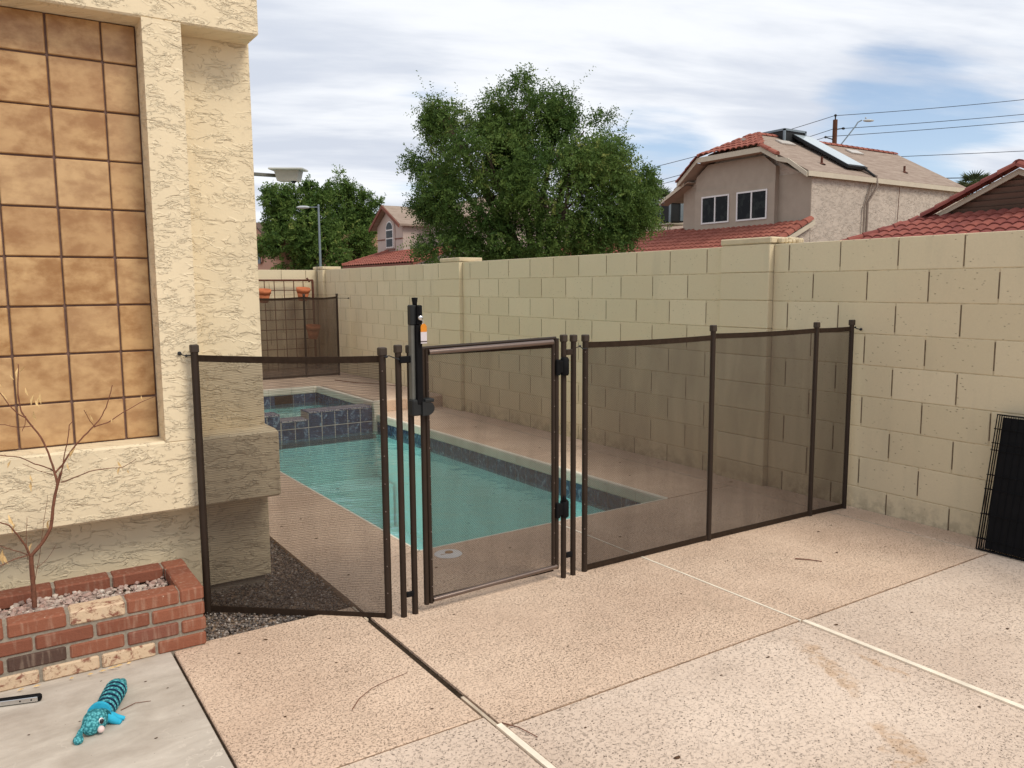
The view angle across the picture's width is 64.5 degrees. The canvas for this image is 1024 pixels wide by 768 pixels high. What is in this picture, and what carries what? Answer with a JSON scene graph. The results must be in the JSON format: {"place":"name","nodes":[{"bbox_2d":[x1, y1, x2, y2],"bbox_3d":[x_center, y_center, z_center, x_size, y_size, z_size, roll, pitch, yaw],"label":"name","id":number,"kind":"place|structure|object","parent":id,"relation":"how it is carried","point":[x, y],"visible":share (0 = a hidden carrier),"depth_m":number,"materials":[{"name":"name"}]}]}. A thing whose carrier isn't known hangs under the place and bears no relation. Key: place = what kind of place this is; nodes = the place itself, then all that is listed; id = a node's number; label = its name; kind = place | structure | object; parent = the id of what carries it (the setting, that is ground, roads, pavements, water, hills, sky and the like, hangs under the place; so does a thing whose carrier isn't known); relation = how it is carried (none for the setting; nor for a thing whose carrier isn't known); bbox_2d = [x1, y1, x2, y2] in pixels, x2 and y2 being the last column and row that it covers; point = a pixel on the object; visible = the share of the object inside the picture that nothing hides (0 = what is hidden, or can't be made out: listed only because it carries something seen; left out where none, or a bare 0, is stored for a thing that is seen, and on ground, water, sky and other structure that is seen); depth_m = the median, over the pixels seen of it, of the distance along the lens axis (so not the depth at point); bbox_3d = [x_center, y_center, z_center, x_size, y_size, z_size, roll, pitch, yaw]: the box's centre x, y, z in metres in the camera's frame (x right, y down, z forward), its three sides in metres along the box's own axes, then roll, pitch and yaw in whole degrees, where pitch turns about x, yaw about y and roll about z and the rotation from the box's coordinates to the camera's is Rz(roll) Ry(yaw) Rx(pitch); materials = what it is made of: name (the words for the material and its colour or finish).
{"place":"outdoors","nodes":[
{"label":"outdoors","id":0,"kind":"place"},
{"bbox_2d":[0,652,233,767],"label":"concrete slab","id":1,"kind":"structure","parent":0,"point":[50,724],"depth_m":2.76,"materials":[{"name":"grey concrete"}]},
{"bbox_2d":[0,693,41,705],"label":"metal bar","id":2,"kind":"object","parent":1,"relation":"on","point":[20,699],"visible":1,"depth_m":2.91,"materials":[{"name":"silver metal"}]},
{"bbox_2d":[73,678,126,744],"bbox_3d":[-1.401,1.116,2.846,0.120,0.083,0.417,-1,7,-7],"label":"plush toy","id":3,"kind":"object","parent":1,"relation":"on","point":[100,714],"visible":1,"depth_m":2.76,"materials":[{"name":"teal fabric"}]},
{"bbox_2d":[0,0,280,593],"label":"house","id":4,"kind":"structure","parent":0,"point":[128,256],"depth_m":3.56,"materials":[{"name":"beige paint"}]},
{"bbox_2d":[254,167,307,182],"bbox_3d":[-2.384,-1.772,6.813,1.351,0.135,0.342,-3,7,-24],"label":"security light","id":5,"kind":"object","parent":4,"relation":"attached to","point":[289,174],"visible":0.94,"depth_m":6.92,"materials":[{"name":"grey plastic"}]},
{"bbox_2d":[202,543,347,640],"bbox_3d":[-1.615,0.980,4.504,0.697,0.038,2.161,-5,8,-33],"label":"gravel","id":6,"kind":"structure","parent":0,"point":[230,629],"depth_m":3.69,"materials":[{"name":"grey gravel"}]},
{"bbox_2d":[174,409,990,767],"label":"deck","id":7,"kind":"structure","parent":0,"point":[286,695],"depth_m":3.48,"materials":[{"name":"beige concrete"}]},
{"bbox_2d":[177,344,391,618],"bbox_3d":[-1.016,0.449,3.644,0.965,1.252,0.046,1,7,7],"label":"fence section","id":8,"kind":"object","parent":7,"relation":"on","point":[286,454],"visible":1,"depth_m":3.64,"materials":[{"name":"black fabric"}]},
{"bbox_2d":[352,672,407,709],"bbox_3d":[-0.499,1.129,3.005,0.039,0.006,0.314,4,8,30],"label":"twig","id":9,"kind":"object","parent":7,"relation":"on","point":[373,687],"visible":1,"depth_m":3.01,"materials":[{"name":"brown wood"}]},
{"bbox_2d":[384,345,417,617],"bbox_3d":[-0.485,0.441,3.597,0.136,1.232,0.049,-5,8,-33],"label":"latch post","id":10,"kind":"object","parent":7,"relation":"on","point":[399,360],"visible":0.94,"depth_m":3.61,"materials":[{"name":"brown metal"}]},
{"bbox_2d":[407,297,434,415],"bbox_3d":[-0.400,-0.119,3.547,0.102,0.516,0.071,-5,8,-33],"label":"gate latch","id":11,"kind":"object","parent":10,"relation":"attached to","point":[419,404],"visible":1,"depth_m":3.53,"materials":[{"name":"grey plastic"}]},
{"bbox_2d":[421,324,426,343],"bbox_3d":[-0.381,-0.218,3.505,0.030,0.086,0.002,-5,8,-33],"label":"latch tag","id":12,"kind":"object","parent":11,"relation":"hanging from","point":[423,333],"visible":1,"depth_m":3.50,"materials":[{"name":"orange plastic"}]},
{"bbox_2d":[297,416,581,550],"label":"swimming pool","id":13,"kind":"structure","parent":7,"relation":"in","point":[393,479],"depth_m":8.95,"materials":[{"name":"teal liquid"}]},
{"bbox_2d":[560,334,576,577],"bbox_3d":[0.285,0.371,4.096,0.096,1.243,0.036,-5,8,-33],"label":"hinge post","id":14,"kind":"object","parent":7,"relation":"on","point":[571,553],"visible":1,"depth_m":4.09,"materials":[{"name":"brown metal"}]},
{"bbox_2d":[420,336,568,604],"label":"pool gate","id":15,"kind":"structure","parent":14,"relation":"attached to","point":[466,453],"depth_m":3.84,"materials":[{"name":"black fabric"}]},
{"bbox_2d":[576,320,861,571],"bbox_3d":[1.292,0.279,4.748,2.337,1.256,0.055,-5,8,-32],"label":"fence section","id":16,"kind":"object","parent":7,"relation":"on","point":[693,440],"visible":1,"depth_m":4.66,"materials":[{"name":"black fabric"}]},
{"bbox_2d":[248,0,1023,222],"label":"sky","id":17,"kind":"structure","parent":0,"point":[332,82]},
{"bbox_2d":[340,551,1023,767],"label":"patio","id":18,"kind":"structure","parent":0,"point":[803,695],"depth_m":2.88,"materials":[{"name":"beige concrete"}]},
{"bbox_2d":[502,722,537,736],"bbox_3d":[0.027,1.159,2.724,0.149,0.006,0.012,5,9,36],"label":"twig","id":19,"kind":"object","parent":18,"relation":"on","point":[518,727],"visible":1,"depth_m":2.73,"materials":[{"name":"brown wood"}]},
{"bbox_2d":[337,554,986,767],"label":"cross joint","id":20,"kind":"object","parent":18,"relation":"on","point":[650,674],"visible":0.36,"depth_m":3.09,"materials":[{"name":"beige concrete"}]},
{"bbox_2d":[496,523,1023,767],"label":"expansion strip","id":21,"kind":"object","parent":18,"relation":"on","point":[532,753],"visible":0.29,"depth_m":3.08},
{"bbox_2d":[975,414,1023,560],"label":"folded crate","id":22,"kind":"object","parent":18,"relation":"on","point":[1005,527],"visible":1,"depth_m":4.46,"materials":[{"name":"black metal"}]},
{"label":"ground","id":23,"kind":"structure","parent":0,"visible":0},
{"bbox_2d":[0,559,205,691],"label":"brick planter","id":24,"kind":"object","parent":23,"relation":"on","point":[49,644],"visible":0.94,"depth_m":3.21,"materials":[{"name":"brick"}]},
{"bbox_2d":[0,364,155,607],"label":"dead sapling","id":25,"kind":"object","parent":24,"relation":"in","point":[3,559],"visible":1,"depth_m":3.21,"materials":[{"name":"brown wood"}]},
{"bbox_2d":[0,576,167,619],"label":"planter rock","id":26,"kind":"object","parent":24,"relation":"in","point":[57,601],"visible":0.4,"depth_m":3.34,"materials":[{"name":"white gravel"}]},
{"bbox_2d":[258,270,316,297],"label":"block wall","id":27,"kind":"structure","parent":23,"relation":"on","point":[285,274],"depth_m":13.18,"materials":[{"name":"beige concrete"}]},
{"bbox_2d":[256,174,354,269],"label":"leafy tree","id":28,"kind":"object","parent":23,"relation":"on","point":[281,203],"visible":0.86,"depth_m":52.62,"materials":[{"name":"green plant"}]},
{"bbox_2d":[296,204,321,266],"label":"street lamp","id":29,"kind":"object","parent":23,"relation":"on","point":[319,235],"visible":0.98,"depth_m":50.11,"materials":[{"name":"grey metal"}]},
{"bbox_2d":[256,218,377,269],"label":"salmon house","id":30,"kind":"structure","parent":23,"relation":"on","point":[268,264],"depth_m":56.48,"materials":[{"name":"pink"}]},
{"bbox_2d":[174,611,462,767],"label":"joint dirt","id":31,"kind":"structure","parent":23,"relation":"on","point":[420,663],"depth_m":3.15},
{"bbox_2d":[313,266,340,297],"bbox_3d":[-3.066,-0.990,13.569,0.320,1.922,0.448,-5,8,-33],"label":"wall pilaster","id":32,"kind":"object","parent":23,"relation":"on","point":[321,288],"depth_m":13.29,"materials":[{"name":"beige concrete"}]},
{"bbox_2d":[263,373,442,410],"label":"raised deck","id":33,"kind":"structure","parent":23,"relation":"on","point":[391,398],"depth_m":10.24,"materials":[{"name":"beige concrete"}]},
{"bbox_2d":[258,277,313,297],"bbox_3d":[-3.943,-0.936,12.899,1.692,1.508,0.090,-5,8,-33],"label":"wire trellis","id":34,"kind":"object","parent":33,"relation":"on","point":[306,279],"visible":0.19,"depth_m":13.07,"materials":[{"name":"metal"}]},
{"bbox_2d":[259,288,270,297],"bbox_3d":[-3.880,-1.382,12.698,0.225,0.233,0.226,-5,8,-33],"label":"terracotta pot","id":35,"kind":"object","parent":34,"relation":"attached to","point":[264,292],"visible":0.54,"depth_m":12.63,"materials":[{"name":"orange ceramic"}]},
{"bbox_2d":[296,287,309,296],"bbox_3d":[-3.355,-1.447,13.040,0.225,0.233,0.226,-5,8,-33],"label":"terracotta pot","id":36,"kind":"object","parent":34,"relation":"attached to","point":[300,291],"visible":0.67,"depth_m":12.98,"materials":[{"name":"orange ceramic"}]},
{"bbox_2d":[259,293,348,378],"bbox_3d":[-3.595,-0.677,11.804,2.632,1.250,0.033,-5,8,-33],"label":"fence section","id":37,"kind":"object","parent":33,"relation":"on","point":[303,326],"visible":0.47,"depth_m":12.07,"materials":[{"name":"black fabric"}]},
{"bbox_2d":[263,387,379,444],"bbox_3d":[-2.884,0.649,9.891,2.005,0.946,1.950,-5,8,-33],"label":"raised spa","id":38,"kind":"object","parent":33,"relation":"in","point":[322,413],"visible":0.05,"depth_m":9.38,"materials":[{"name":"blue tile"}]},
{"bbox_2d":[329,164,385,260],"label":"leafy tree","id":39,"kind":"object","parent":23,"relation":"on","point":[357,216],"visible":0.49,"depth_m":56.72,"materials":[{"name":"green plant"}]},
{"bbox_2d":[325,263,441,393],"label":"block wall","id":40,"kind":"structure","parent":23,"relation":"on","point":[372,314],"depth_m":11.43,"materials":[{"name":"beige concrete"}]},
{"bbox_2d":[440,257,481,409],"bbox_3d":[-0.611,-0.561,9.876,0.320,1.922,0.478,-5,8,-33],"label":"wall pilaster","id":41,"kind":"object","parent":23,"relation":"on","point":[451,281],"depth_m":9.70,"materials":[{"name":"beige concrete"}]},
{"bbox_2d":[342,197,600,268],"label":"arched house","id":42,"kind":"structure","parent":23,"relation":"on","point":[392,226],"depth_m":43.59,"materials":[{"name":"brown"}]},
{"bbox_2d":[386,221,393,247],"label":"window","id":43,"kind":"structure","parent":42,"relation":"in","point":[389,227],"depth_m":44.29,"materials":[{"name":"grey glass"}]},
{"bbox_2d":[395,62,672,264],"bbox_3d":[0.325,-3.522,16.336,5.707,6.076,3.186,1,7,12],"label":"mesquite tree","id":44,"kind":"object","parent":23,"relation":"on","point":[622,207],"visible":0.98,"depth_m":16.03,"materials":[{"name":"green plant"}]},
{"bbox_2d":[463,247,721,439],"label":"block wall","id":45,"kind":"structure","parent":23,"relation":"on","point":[663,294],"depth_m":7.65,"materials":[{"name":"beige concrete"}]},
{"bbox_2d":[654,186,671,201],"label":"fan palm","id":46,"kind":"object","parent":23,"relation":"on","point":[666,194],"visible":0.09,"depth_m":44.39,"materials":[{"name":"green plant"}]},
{"bbox_2d":[543,128,965,255],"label":"neighbour house","id":47,"kind":"structure","parent":23,"relation":"on","point":[784,182],"depth_m":31.71,"materials":[{"name":"beige paint"}]},
{"bbox_2d":[646,226,682,229],"bbox_3d":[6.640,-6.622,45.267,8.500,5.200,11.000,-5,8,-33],"label":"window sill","id":48,"kind":"structure","parent":47,"relation":"attached to","point":[675,227],"depth_m":41.29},
{"bbox_2d":[652,202,683,229],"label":"window","id":49,"kind":"structure","parent":47,"relation":"on","point":[673,213],"depth_m":36.57,"materials":[{"name":"glass"}]},
{"bbox_2d":[701,194,728,224],"bbox_3d":[8.235,-7.085,32.925,0.032,1.110,1.470,-5,8,-33],"label":"window","id":50,"kind":"structure","parent":47,"relation":"in","point":[714,209],"depth_m":32.90,"materials":[{"name":"white glass"}]},
{"bbox_2d":[736,189,767,220],"bbox_3d":[9.260,-6.911,31.382,0.032,1.120,1.490,-5,8,-33],"label":"window","id":51,"kind":"structure","parent":47,"relation":"in","point":[750,205],"depth_m":31.36,"materials":[{"name":"white glass"}]},
{"bbox_2d":[719,236,803,332],"bbox_3d":[1.875,-0.128,6.136,0.320,1.924,0.551,-5,8,-33],"label":"wall pilaster","id":52,"kind":"object","parent":23,"relation":"on","point":[746,285],"depth_m":5.98,"materials":[{"name":"beige concrete"}]},
{"bbox_2d":[824,114,844,142],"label":"power pole","id":53,"kind":"object","parent":23,"relation":"on","point":[834,131],"visible":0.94,"depth_m":59.94,"materials":[{"name":"brown wood"}]},
{"bbox_2d":[640,116,832,170],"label":"power line","id":54,"kind":"object","parent":53,"relation":"attached to","point":[694,156],"visible":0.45,"depth_m":60.00,"materials":[{"name":"black rubber"}]},
{"bbox_2d":[841,117,873,143],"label":"street lamp","id":55,"kind":"object","parent":53,"relation":"attached to","point":[868,120],"visible":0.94,"depth_m":59.90,"materials":[{"name":"grey metal"}]},
{"bbox_2d":[827,121,1023,136],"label":"power line","id":56,"kind":"object","parent":53,"relation":"attached to","point":[927,129],"visible":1,"depth_m":60.03,"materials":[{"name":"black metal"}]},
{"bbox_2d":[837,99,1023,115],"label":"power line","id":57,"kind":"object","parent":53,"relation":"attached to","point":[930,108],"visible":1,"depth_m":59.99,"materials":[{"name":"black rubber"}]},
{"bbox_2d":[845,114,1023,128],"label":"power line","id":58,"kind":"object","parent":53,"relation":"attached to","point":[937,121],"visible":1,"depth_m":60.00,"materials":[{"name":"black metal"}]},
{"bbox_2d":[901,151,1019,156],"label":"power line","id":59,"kind":"object","parent":53,"relation":"attached to","point":[964,153],"visible":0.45,"depth_m":59.82,"materials":[{"name":"black rubber"}]},
{"bbox_2d":[772,230,1023,537],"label":"block wall","id":60,"kind":"structure","parent":23,"relation":"on","point":[938,370],"depth_m":4.97,"materials":[{"name":"beige concrete"}]},
{"bbox_2d":[838,159,1023,240],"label":"gable house","id":61,"kind":"structure","parent":23,"relation":"on","point":[997,205],"depth_m":19.55,"materials":[{"name":"red tile"}]},
{"bbox_2d":[956,170,992,198],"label":"fan palm","id":62,"kind":"object","parent":23,"relation":"on","point":[974,177],"visible":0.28,"depth_m":49.69,"materials":[{"name":"green plant"}]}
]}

